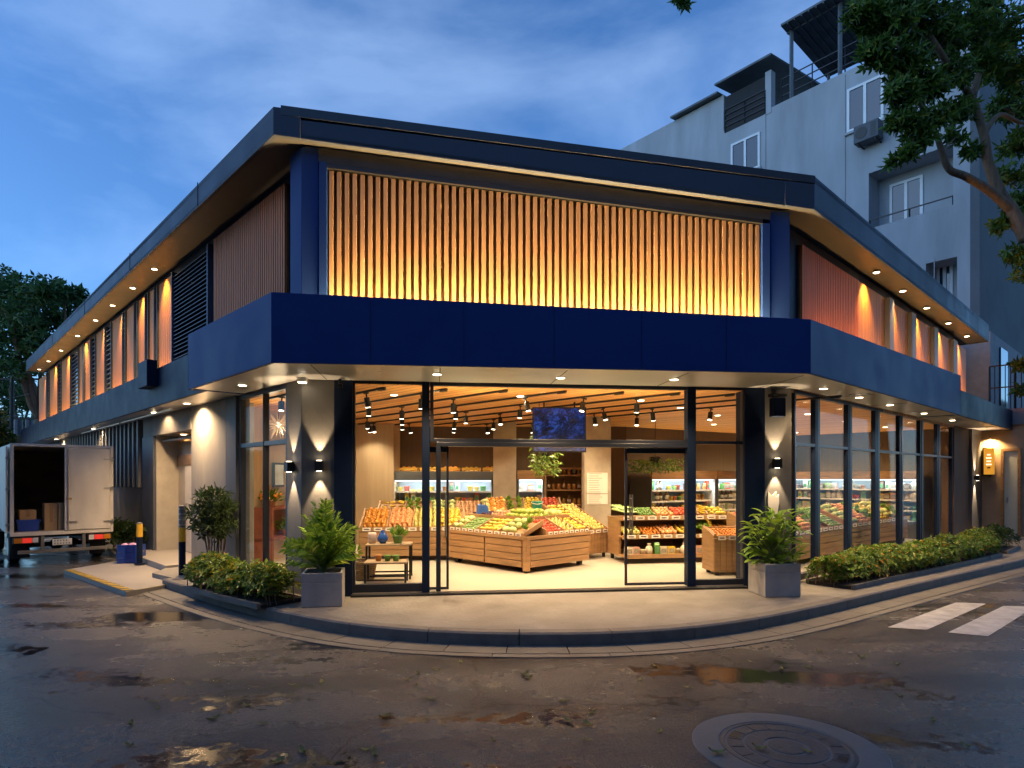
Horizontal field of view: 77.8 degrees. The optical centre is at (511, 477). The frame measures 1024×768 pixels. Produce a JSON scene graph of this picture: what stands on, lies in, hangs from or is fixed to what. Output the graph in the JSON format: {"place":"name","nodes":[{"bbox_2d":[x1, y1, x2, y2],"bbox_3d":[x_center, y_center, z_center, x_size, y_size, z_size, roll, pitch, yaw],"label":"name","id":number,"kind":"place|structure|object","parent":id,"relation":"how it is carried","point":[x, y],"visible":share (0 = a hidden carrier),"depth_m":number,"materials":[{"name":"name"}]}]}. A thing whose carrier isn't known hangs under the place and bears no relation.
{"place":"outdoors","nodes":[
{"label":"outdoors","id":0,"kind":"place"},
{"bbox_2d":[62,536,120,558],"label":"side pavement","id":1,"kind":"structure","parent":0,"point":[110,550],"depth_m":15.05,"materials":[{"name":"concrete"}]},
{"bbox_2d":[0,533,1023,767],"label":"road","id":2,"kind":"structure","parent":0,"point":[76,654],"depth_m":5.29,"materials":[{"name":"asphalt"}]},
{"bbox_2d":[0,406,19,446],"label":"background tree","id":3,"kind":"object","parent":2,"relation":"on","point":[7,436],"visible":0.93,"depth_m":28.35,"materials":[{"name":"green plant"}]},
{"bbox_2d":[0,263,30,391],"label":"background tree","id":4,"kind":"object","parent":2,"relation":"on","point":[20,277],"visible":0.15,"depth_m":34.60,"materials":[{"name":"green plant"}]},
{"bbox_2d":[0,375,34,442],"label":"background tree","id":5,"kind":"object","parent":2,"relation":"on","point":[20,403],"visible":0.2,"depth_m":39.64,"materials":[{"name":"green plant"}]},
{"bbox_2d":[0,372,37,434],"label":"utility pole","id":6,"kind":"object","parent":2,"relation":"on","point":[17,424],"visible":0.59,"depth_m":33.91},
{"bbox_2d":[0,270,89,422],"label":"background tree","id":7,"kind":"object","parent":2,"relation":"on","point":[23,304],"visible":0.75,"depth_m":31.93,"materials":[{"name":"green plant"}]},
{"bbox_2d":[0,443,113,561],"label":"delivery truck","id":8,"kind":"object","parent":2,"relation":"on","point":[77,480],"visible":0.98,"depth_m":13.75,"materials":[{"name":"metal"}]},
{"bbox_2d":[14,519,39,531],"bbox_3d":[-10.151,0.990,13.275,0.400,0.239,0.440,0,0,-43],"label":"storage bin","id":9,"kind":"object","parent":8,"relation":"on","point":[26,525],"visible":0.97,"depth_m":13.13,"materials":[{"name":"blue plastic"}]},
{"bbox_2d":[18,509,35,519],"bbox_3d":[-10.158,0.768,13.282,0.280,0.202,0.304,0,0,-43],"label":"cardboard box","id":10,"kind":"object","parent":9,"relation":"on","point":[27,514],"visible":1,"depth_m":13.18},
{"bbox_2d":[42,503,57,530],"bbox_3d":[-9.854,0.823,13.520,0.230,0.572,0.354,0,0,-43],"label":"cardboard box","id":11,"kind":"object","parent":8,"relation":"in","point":[49,516],"visible":1,"depth_m":13.40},
{"bbox_2d":[58,502,63,529],"bbox_3d":[-9.655,0.821,13.645,0.220,0.577,0.384,0,0,-43],"label":"cardboard box","id":12,"kind":"object","parent":8,"relation":"in","point":[60,515],"visible":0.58,"depth_m":13.47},
{"bbox_2d":[64,561,165,595],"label":"loading ramp","id":13,"kind":"structure","parent":2,"relation":"on","point":[127,579],"depth_m":11.12,"materials":[{"name":"concrete"}]},
{"bbox_2d":[116,544,145,563],"bbox_3d":[-7.780,1.542,12.968,0.436,0.372,0.332,0,0,-10],"label":"plastic crate","id":14,"kind":"object","parent":13,"relation":"on","point":[127,554],"visible":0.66,"depth_m":12.81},
{"bbox_2d":[134,522,144,564],"bbox_3d":[-7.390,1.295,12.579,0.200,0.830,0.200,0,0,0],"label":"bollard","id":15,"kind":"object","parent":13,"relation":"on","point":[139,543],"visible":1,"depth_m":12.54,"materials":[{"name":"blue metal"}]},
{"bbox_2d":[178,505,185,574],"bbox_3d":[-5.619,1.098,10.802,0.200,1.265,0.200,0,0,0],"label":"bollard","id":16,"kind":"object","parent":13,"relation":"on","point":[182,535],"visible":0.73,"depth_m":10.76,"materials":[{"name":"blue metal"}]},
{"bbox_2d":[143,549,190,569],"bbox_3d":[-7.053,1.705,13.140,1.050,0.190,3.100,0,0,-43],"label":"door step","id":17,"kind":"object","parent":2,"relation":"on","point":[160,559],"depth_m":12.66,"materials":[{"name":"concrete"}]},
{"bbox_2d":[21,105,1012,597],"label":"shop building","id":18,"kind":"structure","parent":2,"relation":"on","point":[281,247],"depth_m":9.56,"materials":[{"name":"blue metal"}]},
{"bbox_2d":[45,371,49,418],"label":"window","id":19,"kind":"structure","parent":18,"relation":"in","point":[49,371],"depth_m":26.83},
{"bbox_2d":[57,362,61,412],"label":"window","id":20,"kind":"structure","parent":18,"relation":"in","point":[59,366],"depth_m":24.86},
{"bbox_2d":[70,348,79,406],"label":"window","id":21,"kind":"structure","parent":18,"relation":"in","point":[74,359],"depth_m":22.54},
{"bbox_2d":[82,343,84,401],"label":"window","id":22,"kind":"structure","parent":18,"relation":"in","point":[83,345],"depth_m":21.14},
{"bbox_2d":[90,334,95,397],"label":"window","id":23,"kind":"structure","parent":18,"relation":"in","point":[92,341],"depth_m":20.23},
{"bbox_2d":[104,322,111,391],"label":"window","id":24,"kind":"structure","parent":18,"relation":"in","point":[107,331],"depth_m":18.70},
{"bbox_2d":[122,310,126,383],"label":"window","id":25,"kind":"structure","parent":18,"relation":"in","point":[124,315],"depth_m":17.12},
{"bbox_2d":[105,517,148,546],"bbox_3d":[-9.122,1.284,14.863,2.186,0.709,0.753,0,0,45],"label":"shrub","id":26,"kind":"object","parent":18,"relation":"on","point":[123,531],"visible":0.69,"depth_m":14.50,"materials":[{"name":"green plant"}]},
{"bbox_2d":[133,301,138,378],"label":"window","id":27,"kind":"structure","parent":18,"relation":"in","point":[135,305],"depth_m":16.20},
{"bbox_2d":[144,292,149,359],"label":"window","id":28,"kind":"structure","parent":18,"relation":"in","point":[146,297],"depth_m":15.26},
{"bbox_2d":[154,285,158,367],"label":"window","id":29,"kind":"structure","parent":18,"relation":"in","point":[156,289],"depth_m":14.67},
{"bbox_2d":[162,436,190,551],"bbox_3d":[-6.823,0.384,13.337,0.335,2.432,2.461,0,0,-43],"label":"delivery door","id":30,"kind":"structure","parent":18,"relation":"in","point":[182,459],"depth_m":13.74,"materials":[{"name":"beige metal"}]},
{"bbox_2d":[239,384,286,587],"bbox_3d":[-3.852,0.127,9.866,0.102,2.986,1.883,0,0,-43],"label":"window","id":31,"kind":"structure","parent":18,"relation":"in","point":[265,393],"depth_m":9.84,"materials":[{"name":"metal"}]},
{"bbox_2d":[254,505,285,563],"bbox_3d":[-4.440,1.083,13.062,0.294,1.065,2.772,0,0,9],"label":"wall shelf","id":32,"kind":"object","parent":18,"relation":"attached to","point":[278,512],"depth_m":11.82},
{"bbox_2d":[258,487,282,506],"bbox_3d":[-4.580,0.364,12.090,0.500,0.370,0.496,0,0,0],"label":"flower pot","id":33,"kind":"object","parent":32,"relation":"on","point":[274,495],"visible":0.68,"depth_m":12.01,"materials":[{"name":"ceramic"}]},
{"bbox_2d":[274,516,285,534],"bbox_3d":[-4.526,0.933,12.558,0.509,0.391,0.463,0,0,45],"label":"flower pot","id":34,"kind":"object","parent":32,"relation":"on","point":[281,526],"visible":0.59,"depth_m":12.50,"materials":[{"name":"ceramic"}]},
{"bbox_2d":[269,402,285,438],"bbox_3d":[-4.048,-1.001,10.986,0.461,0.639,0.503,0,0,0],"label":"pendant lamp","id":35,"kind":"object","parent":18,"relation":"hanging from","point":[278,424],"visible":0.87,"depth_m":10.97,"materials":[{"name":"gold glass"}]},
{"bbox_2d":[272,463,283,486],"bbox_3d":[-4.645,-0.060,12.608,0.034,0.480,0.418,0,0,9],"label":"picture frame","id":36,"kind":"object","parent":18,"relation":"attached to","point":[277,474],"visible":0.96,"depth_m":12.56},
{"bbox_2d":[284,461,294,471],"bbox_3d":[-3.128,-0.157,8.924,0.120,0.151,0.110,0,0,-43],"label":"wall sconce","id":37,"kind":"object","parent":18,"relation":"attached to","point":[289,466],"depth_m":8.88,"materials":[{"name":"black"}]},
{"bbox_2d":[314,460,323,470],"bbox_3d":[-2.664,-0.166,8.761,0.110,0.151,0.120,0,0,-7],"label":"wall sconce","id":38,"kind":"object","parent":18,"relation":"attached to","point":[318,465],"depth_m":8.70,"materials":[{"name":"black"}]},
{"bbox_2d":[356,558,376,580],"bbox_3d":[-2.380,1.460,10.100,0.472,0.309,0.472,0,0,0],"label":"wicker basket","id":39,"kind":"object","parent":18,"relation":"on","point":[360,570],"visible":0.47,"depth_m":9.92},
{"bbox_2d":[364,559,407,583],"bbox_3d":[-1.930,1.445,9.750,0.640,0.340,0.420,0,0,-6],"label":"display table","id":40,"kind":"object","parent":18,"relation":"on","point":[391,561],"visible":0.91,"depth_m":9.57,"materials":[{"name":"wood"}]},
{"bbox_2d":[353,381,421,592],"bbox_3d":[-1.716,0.127,8.999,1.073,2.986,0.090,0,0,-7],"label":"window","id":41,"kind":"structure","parent":18,"relation":"in","point":[372,587],"depth_m":8.94,"materials":[{"name":"metal"}]},
{"bbox_2d":[365,542,412,578],"bbox_3d":[-1.980,1.335,10.250,0.720,0.560,0.420,0,0,-6],"label":"display table","id":42,"kind":"object","parent":18,"relation":"on","point":[368,545],"visible":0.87,"depth_m":10.08,"materials":[{"name":"wood"}]},
{"bbox_2d":[377,530,387,543],"bbox_3d":[-2.080,0.949,10.200,0.170,0.210,0.170,0,0,0],"label":"vase","id":43,"kind":"object","parent":42,"relation":"on","point":[382,537],"visible":1,"depth_m":10.15,"materials":[{"name":"blue ceramic"}]},
{"bbox_2d":[389,524,408,543],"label":"potted plant","id":44,"kind":"object","parent":42,"relation":"on","point":[399,533],"visible":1,"depth_m":10.18,"materials":[{"name":"green plant"}]},
{"bbox_2d":[356,388,447,404],"bbox_3d":[-2.479,-1.296,10.932,0.060,0.043,4.437,0,0,-43],"label":"track rail","id":45,"kind":"object","parent":18,"relation":"attached to","point":[415,394],"visible":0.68,"depth_m":10.15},
{"bbox_2d":[358,508,464,559],"bbox_3d":[-1.972,1.118,12.715,2.070,0.994,0.872,0,0,-6],"label":"produce stand","id":46,"kind":"object","parent":18,"relation":"on","point":[414,535],"visible":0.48,"depth_m":12.29,"materials":[{"name":"brown wood"}]},
{"bbox_2d":[356,389,507,412],"bbox_3d":[-2.036,-1.296,11.512,0.060,0.043,5.729,0,0,-43],"label":"track rail","id":47,"kind":"object","parent":18,"relation":"attached to","point":[485,393],"visible":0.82,"depth_m":10.43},
{"bbox_2d":[430,447,448,589],"bbox_3d":[-1.076,0.583,9.204,0.320,2.065,0.133,0,0,0],"label":"sliding door","id":48,"kind":"structure","parent":18,"relation":"in","point":[432,449],"depth_m":9.19,"materials":[{"name":"metal"}]},
{"bbox_2d":[377,500,508,515],"bbox_3d":[-1.496,1.058,13.982,2.920,1.114,0.822,0,0,-6],"label":"produce stand","id":49,"kind":"object","parent":18,"relation":"on","point":[396,504],"visible":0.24,"depth_m":14.21,"materials":[{"name":"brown wood"}]},
{"bbox_2d":[394,471,492,500],"bbox_3d":[-1.742,0.728,15.860,2.566,1.775,0.780,0,0,0],"label":"display fridge","id":50,"kind":"object","parent":18,"relation":"on","point":[413,479],"visible":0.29,"depth_m":15.61,"materials":[{"name":"white"}]},
{"bbox_2d":[356,390,566,419],"bbox_3d":[-1.593,-1.296,12.092,0.060,0.043,7.021,0,0,-43],"label":"track rail","id":51,"kind":"object","parent":18,"relation":"attached to","point":[549,393],"visible":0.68,"depth_m":10.89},
{"bbox_2d":[358,391,623,424],"bbox_3d":[-1.147,-1.296,12.668,0.060,0.043,8.304,0,0,-43],"label":"track rail","id":52,"kind":"object","parent":18,"relation":"attached to","point":[612,393],"visible":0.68,"depth_m":11.34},
{"bbox_2d":[449,513,590,572],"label":"produce island","id":53,"kind":"structure","parent":18,"relation":"on","point":[534,545],"depth_m":11.30,"materials":[{"name":"brown wood"}]},
{"bbox_2d":[476,501,488,513],"bbox_3d":[-0.577,0.593,12.421,0.256,0.295,0.115,0,0,-34],"label":"shopping bag","id":54,"kind":"object","parent":53,"relation":"on","point":[481,508],"visible":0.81,"depth_m":12.37,"materials":[{"name":"blue fabric"}]},
{"bbox_2d":[486,497,560,509],"bbox_3d":[0.276,1.028,14.165,1.720,1.174,0.772,0,0,-3],"label":"produce stand","id":55,"kind":"object","parent":18,"relation":"on","point":[523,498],"visible":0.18,"depth_m":14.42,"materials":[{"name":"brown wood"}]},
{"bbox_2d":[517,470,543,497],"bbox_3d":[0.456,0.718,15.760,0.663,1.795,0.780,0,0,0],"label":"display fridge","id":56,"kind":"object","parent":18,"relation":"on","point":[526,477],"visible":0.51,"depth_m":15.42,"materials":[{"name":"white metal"}]},
{"bbox_2d":[395,392,680,424],"bbox_3d":[-0.209,-1.296,12.723,0.060,0.043,8.153,0,0,-43],"label":"track rail","id":57,"kind":"object","parent":18,"relation":"attached to","point":[667,394],"visible":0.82,"depth_m":11.07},
{"bbox_2d":[528,403,549,473],"bbox_3d":[0.485,-0.691,11.253,0.417,1.258,0.412,0,0,-24],"label":"hanging plant","id":58,"kind":"object","parent":18,"relation":"hanging from","point":[542,460],"visible":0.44,"depth_m":11.24,"materials":[{"name":"green plant"}]},
{"bbox_2d":[528,452,562,477],"bbox_3d":[0.633,-0.650,12.399,0.647,1.339,0.615,0,0,30],"label":"hanging plant","id":59,"kind":"object","parent":18,"relation":"hanging from","point":[549,455],"visible":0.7,"depth_m":12.34,"materials":[{"name":"green plant"}]},
{"bbox_2d":[430,382,686,443],"bbox_3d":[0.763,-0.939,9.306,3.899,0.854,0.090,0,0,-7],"label":"transom window","id":60,"kind":"structure","parent":18,"relation":"in","point":[446,384],"depth_m":9.23,"materials":[{"name":"metal"}]},
{"bbox_2d":[532,402,585,451],"bbox_3d":[0.822,-0.882,11.033,0.933,0.876,0.074,0,0,0],"label":"hanging screen","id":61,"kind":"object","parent":18,"relation":"hanging from","point":[558,422],"visible":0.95,"depth_m":11.00,"materials":[{"name":"blue glass"}]},
{"bbox_2d":[544,468,581,508],"bbox_3d":[1.266,0.682,15.550,0.947,1.865,0.500,0,0,0],"label":"shelf unit","id":62,"kind":"object","parent":18,"relation":"on","point":[571,479],"visible":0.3,"depth_m":15.76,"materials":[{"name":"brown wood"}]},
{"bbox_2d":[542,503,607,556],"bbox_3d":[1.311,1.078,13.031,0.970,1.074,1.022,0,0,-43],"label":"produce stand","id":63,"kind":"object","parent":18,"relation":"on","point":[598,540],"visible":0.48,"depth_m":12.82,"materials":[{"name":"brown wood"}]},
{"bbox_2d":[434,393,735,424],"bbox_3d":[0.728,-1.296,12.778,0.060,0.043,8.002,0,0,-43],"label":"track rail","id":64,"kind":"object","parent":18,"relation":"attached to","point":[726,395],"visible":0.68,"depth_m":11.33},
{"bbox_2d":[587,473,607,503],"bbox_3d":[1.830,0.229,13.592,0.439,0.677,0.010,0,0,0],"label":"notice board","id":65,"kind":"object","parent":18,"relation":"attached to","point":[597,482],"visible":1,"depth_m":13.59,"materials":[{"name":"paper"}]},
{"bbox_2d":[470,399,735,425],"bbox_3d":[1.666,-1.296,12.833,0.060,0.043,7.852,0,0,-43],"label":"track rail","id":66,"kind":"object","parent":18,"relation":"attached to","point":[624,410],"visible":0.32,"depth_m":11.99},
{"bbox_2d":[624,448,683,584],"bbox_3d":[2.177,0.583,9.592,0.973,2.065,0.134,0,0,-7],"label":"sliding door","id":67,"kind":"structure","parent":18,"relation":"in","point":[626,450],"depth_m":9.54,"materials":[{"name":"metal"}]},
{"bbox_2d":[627,420,683,474],"bbox_3d":[3.224,-0.688,14.216,1.379,1.264,0.638,0,0,0],"label":"hanging plant","id":68,"kind":"object","parent":18,"relation":"hanging from","point":[655,460],"visible":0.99,"depth_m":14.11,"materials":[{"name":"green plant"}]},
{"bbox_2d":[607,515,725,563],"bbox_3d":[3.150,1.177,12.528,2.300,0.875,1.020,0,0,-10],"label":"tiered rack","id":69,"kind":"object","parent":18,"relation":"on","point":[616,539],"visible":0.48,"depth_m":12.47,"materials":[{"name":"brown wood"}]},
{"bbox_2d":[630,471,716,514],"bbox_3d":[4.285,0.718,16.709,2.462,1.795,0.780,0,0,-33],"label":"display fridge","id":70,"kind":"object","parent":18,"relation":"on","point":[641,490],"visible":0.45,"depth_m":16.42,"materials":[{"name":"white metal"}]},
{"bbox_2d":[516,395,841,424],"bbox_3d":[2.603,-1.296,12.888,0.060,0.043,7.701,0,0,-43],"label":"track rail","id":71,"kind":"object","parent":18,"relation":"attached to","point":[835,396],"visible":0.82,"depth_m":11.82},
{"bbox_2d":[702,525,735,574],"bbox_3d":[3.614,1.218,10.719,0.640,0.794,0.522,0,0,-6],"label":"produce stand","id":72,"kind":"object","parent":18,"relation":"on","point":[718,554],"visible":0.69,"depth_m":10.47,"materials":[{"name":"brown wood"}]},
{"bbox_2d":[696,387,742,585],"bbox_3d":[3.122,0.127,9.598,0.827,2.986,0.090,0,0,-7],"label":"window","id":73,"kind":"structure","parent":18,"relation":"in","point":[719,581],"depth_m":9.60,"materials":[{"name":"metal"}]},
{"bbox_2d":[716,471,735,511],"bbox_3d":[6.701,0.718,18.300,3.224,1.795,0.780,0,0,-33],"label":"display fridge","id":74,"kind":"object","parent":18,"relation":"on","point":[726,476],"visible":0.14,"depth_m":17.41,"materials":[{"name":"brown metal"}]},
{"bbox_2d":[768,492,778,518],"bbox_3d":[3.973,0.422,9.634,0.180,0.428,0.013,0,0,-7],"label":"wall plaque","id":75,"kind":"object","parent":18,"relation":"attached to","point":[773,501],"depth_m":9.63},
{"bbox_2d":[768,394,786,416],"bbox_3d":[3.996,-1.090,9.560,0.240,0.340,0.170,0,0,-7],"label":"wall speaker","id":76,"kind":"object","parent":18,"relation":"attached to","point":[777,407],"depth_m":9.48,"materials":[{"name":"black metal"}]},
{"bbox_2d":[726,506,842,560],"bbox_3d":[5.384,1.108,12.291,3.420,1.014,0.822,0,0,-43],"label":"produce stand","id":77,"kind":"object","parent":18,"relation":"on","point":[831,539],"visible":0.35,"depth_m":12.47,"materials":[{"name":"brown wood"}]},
{"bbox_2d":[791,390,818,579],"bbox_3d":[4.705,0.127,10.199,0.945,2.986,0.090,0,0,-43],"label":"window","id":78,"kind":"structure","parent":18,"relation":"in","point":[793,395],"depth_m":9.87,"materials":[{"name":"metal"}]},
{"bbox_2d":[819,395,850,573],"bbox_3d":[5.588,0.127,11.030,1.480,2.986,0.090,0,0,-43],"label":"window","id":79,"kind":"structure","parent":18,"relation":"in","point":[836,401],"depth_m":10.93,"materials":[{"name":"metal"}]},
{"bbox_2d":[796,471,930,538],"bbox_3d":[9.842,0.718,18.147,0.780,1.795,3.500,0,0,-43],"label":"display fridge","id":80,"kind":"object","parent":18,"relation":"on","point":[861,477],"visible":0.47,"depth_m":17.55,"materials":[{"name":"white metal"}]},
{"bbox_2d":[820,502,907,547],"bbox_3d":[8.370,1.108,15.100,4.020,1.014,0.822,0,0,-43],"label":"produce stand","id":81,"kind":"object","parent":18,"relation":"on","point":[861,532],"visible":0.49,"depth_m":14.28,"materials":[{"name":"brown wood"}]},
{"bbox_2d":[851,403,878,547],"bbox_3d":[6.678,0.127,12.055,1.512,2.986,0.090,0,0,-43],"label":"window","id":82,"kind":"structure","parent":18,"relation":"in","point":[859,406],"depth_m":11.93,"materials":[{"name":"metal"}]},
{"bbox_2d":[879,409,901,544],"bbox_3d":[7.779,0.127,13.090,1.509,2.986,0.090,0,0,-43],"label":"window","id":83,"kind":"structure","parent":18,"relation":"in","point":[880,411],"depth_m":12.98,"materials":[{"name":"metal"}]},
{"bbox_2d":[902,416,922,544],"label":"window","id":84,"kind":"structure","parent":18,"relation":"in","point":[903,453],"depth_m":14.60,"materials":[{"name":"metal"}]},
{"bbox_2d":[923,421,939,538],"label":"window","id":85,"kind":"structure","parent":18,"relation":"in","point":[925,455],"depth_m":15.62,"materials":[{"name":"metal"}]},
{"bbox_2d":[140,573,1023,657],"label":"gutter edge","id":86,"kind":"object","parent":2,"relation":"on","point":[378,649],"visible":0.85,"depth_m":6.98,"materials":[{"name":"concrete"}]},
{"bbox_2d":[148,566,1023,653],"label":"gutter","id":87,"kind":"object","parent":2,"relation":"on","point":[286,628],"visible":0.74,"depth_m":7.33,"materials":[{"name":"concrete"}]},
{"bbox_2d":[162,555,1023,646],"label":"kerb","id":88,"kind":"structure","parent":2,"relation":"on","point":[549,637],"depth_m":7.24,"materials":[{"name":"concrete"}]},
{"bbox_2d":[692,713,892,767],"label":"manhole cover","id":89,"kind":"object","parent":2,"relation":"on","point":[785,739],"visible":0.99,"depth_m":4.26,"materials":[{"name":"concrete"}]},
{"bbox_2d":[620,0,1023,355],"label":"apartment building","id":90,"kind":"structure","parent":2,"relation":"on","point":[929,214],"depth_m":22.84,"materials":[{"name":"paint"}]},
{"bbox_2d":[731,131,761,168],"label":"window","id":91,"kind":"structure","parent":90,"relation":"in","point":[746,151],"depth_m":25.93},
{"bbox_2d":[844,74,884,136],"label":"window","id":92,"kind":"structure","parent":90,"relation":"in","point":[863,102],"depth_m":22.39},
{"bbox_2d":[854,118,882,149],"bbox_3d":[12.422,-11.952,22.064,0.563,0.649,0.811,0,0,-39],"label":"air conditioner","id":93,"kind":"object","parent":90,"relation":"attached to","point":[866,133],"visible":0.98,"depth_m":21.88,"materials":[{"name":"metal"}]},
{"bbox_2d":[889,174,922,222],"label":"window","id":94,"kind":"structure","parent":90,"relation":"in","point":[905,194],"depth_m":22.18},
{"bbox_2d":[936,265,952,293],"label":"window","id":95,"kind":"structure","parent":90,"relation":"in","point":[944,275],"depth_m":21.25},
{"bbox_2d":[889,602,984,629],"bbox_3d":[5.654,1.796,8.322,2.648,0.001,0.344,0,0,-39],"label":"crossing marking","id":96,"kind":"object","parent":2,"relation":"on","point":[928,620],"visible":1,"depth_m":8.21,"materials":[{"name":"paint"}]},
{"bbox_2d":[950,606,1023,635],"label":"crossing marking","id":97,"kind":"object","parent":2,"relation":"on","point":[990,623],"visible":1,"depth_m":7.93,"materials":[{"name":"paint"}]},
{"bbox_2d":[961,331,1023,536],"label":"neighbour house","id":98,"kind":"structure","parent":2,"relation":"on","point":[990,377],"depth_m":18.25,"materials":[{"name":"paint"}]},
{"bbox_2d":[982,436,994,475],"bbox_3d":[13.704,-0.629,18.228,0.264,1.161,0.289,0,0,-43],"label":"wall sign","id":99,"kind":"object","parent":98,"relation":"attached to","point":[988,461],"visible":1,"depth_m":18.14,"materials":[{"name":"orange"}]},
{"bbox_2d":[999,347,1007,407],"bbox_3d":[15.727,-3.075,20.283,1.100,2.050,0.047,0,0,-43],"label":"balcony door","id":100,"kind":"structure","parent":98,"relation":"in","point":[1003,354],"depth_m":20.04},
{"bbox_2d":[1004,451,1017,535],"bbox_3d":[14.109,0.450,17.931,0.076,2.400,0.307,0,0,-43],"label":"door","id":101,"kind":"structure","parent":98,"relation":"in","point":[1010,457],"depth_m":17.92,"materials":[{"name":"metal"}]},
{"bbox_2d":[0,0,1023,445],"label":"sky","id":102,"kind":"structure","parent":0,"point":[112,112],"materials":[{"name":"blue"}]},
{"bbox_2d":[152,536,1023,642],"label":"pavement","id":103,"kind":"structure","parent":0,"point":[588,610],"depth_m":8.09,"materials":[{"name":"concrete"}]},
{"bbox_2d":[184,482,239,563],"bbox_3d":[-4.860,0.849,10.306,0.869,1.612,0.834,0,0,0],"label":"shrub","id":104,"kind":"object","parent":103,"relation":"on","point":[214,521],"visible":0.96,"depth_m":10.17,"materials":[{"name":"green plant"}]},
{"bbox_2d":[181,550,300,608],"bbox_3d":[-3.812,1.367,8.894,2.290,0.567,0.817,0,0,41],"label":"flower bed","id":105,"kind":"object","parent":103,"relation":"on","point":[253,585],"visible":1,"depth_m":8.54,"materials":[{"name":"green plant"}]},
{"bbox_2d":[301,567,344,607],"bbox_3d":[-2.475,1.434,8.338,0.506,0.433,0.506,0,0,-11],"label":"planter","id":106,"kind":"object","parent":103,"relation":"on","point":[319,588],"visible":1,"depth_m":8.10,"materials":[{"name":"concrete"}]},
{"bbox_2d":[278,498,362,572],"bbox_3d":[-2.498,0.761,8.360,1.040,1.020,1.021,0,0,0],"label":"fern","id":107,"kind":"object","parent":106,"relation":"in","point":[325,544],"visible":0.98,"depth_m":8.24,"materials":[{"name":"green plant"}]},
{"bbox_2d":[748,559,800,596],"bbox_3d":[3.730,1.421,9.034,0.516,0.458,0.516,0,0,-5],"label":"planter","id":108,"kind":"object","parent":103,"relation":"on","point":[774,580],"visible":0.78,"depth_m":8.79,"materials":[{"name":"concrete"}]},
{"bbox_2d":[738,506,812,566],"bbox_3d":[3.729,0.840,9.035,0.976,0.876,1.038,0,0,0],"label":"broad leaf plant","id":109,"kind":"object","parent":108,"relation":"in","point":[774,552],"visible":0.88,"depth_m":8.93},
{"bbox_2d":[667,0,1023,397],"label":"street tree","id":110,"kind":"object","parent":103,"relation":"on","point":[947,30],"visible":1,"depth_m":14.40,"materials":[{"name":"green plant"}]},
{"bbox_2d":[803,526,1003,589],"bbox_3d":[7.484,1.348,11.628,6.866,0.634,0.872,0,0,-37],"label":"hedge","id":111,"kind":"object","parent":103,"relation":"on","point":[857,567],"visible":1,"depth_m":10.60,"materials":[{"name":"green plant"}]},
{"bbox_2d":[984,523,1022,553],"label":"clipped hedge","id":112,"kind":"object","parent":103,"relation":"on","point":[1002,532],"visible":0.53,"depth_m":14.36,"materials":[{"name":"green plant"}]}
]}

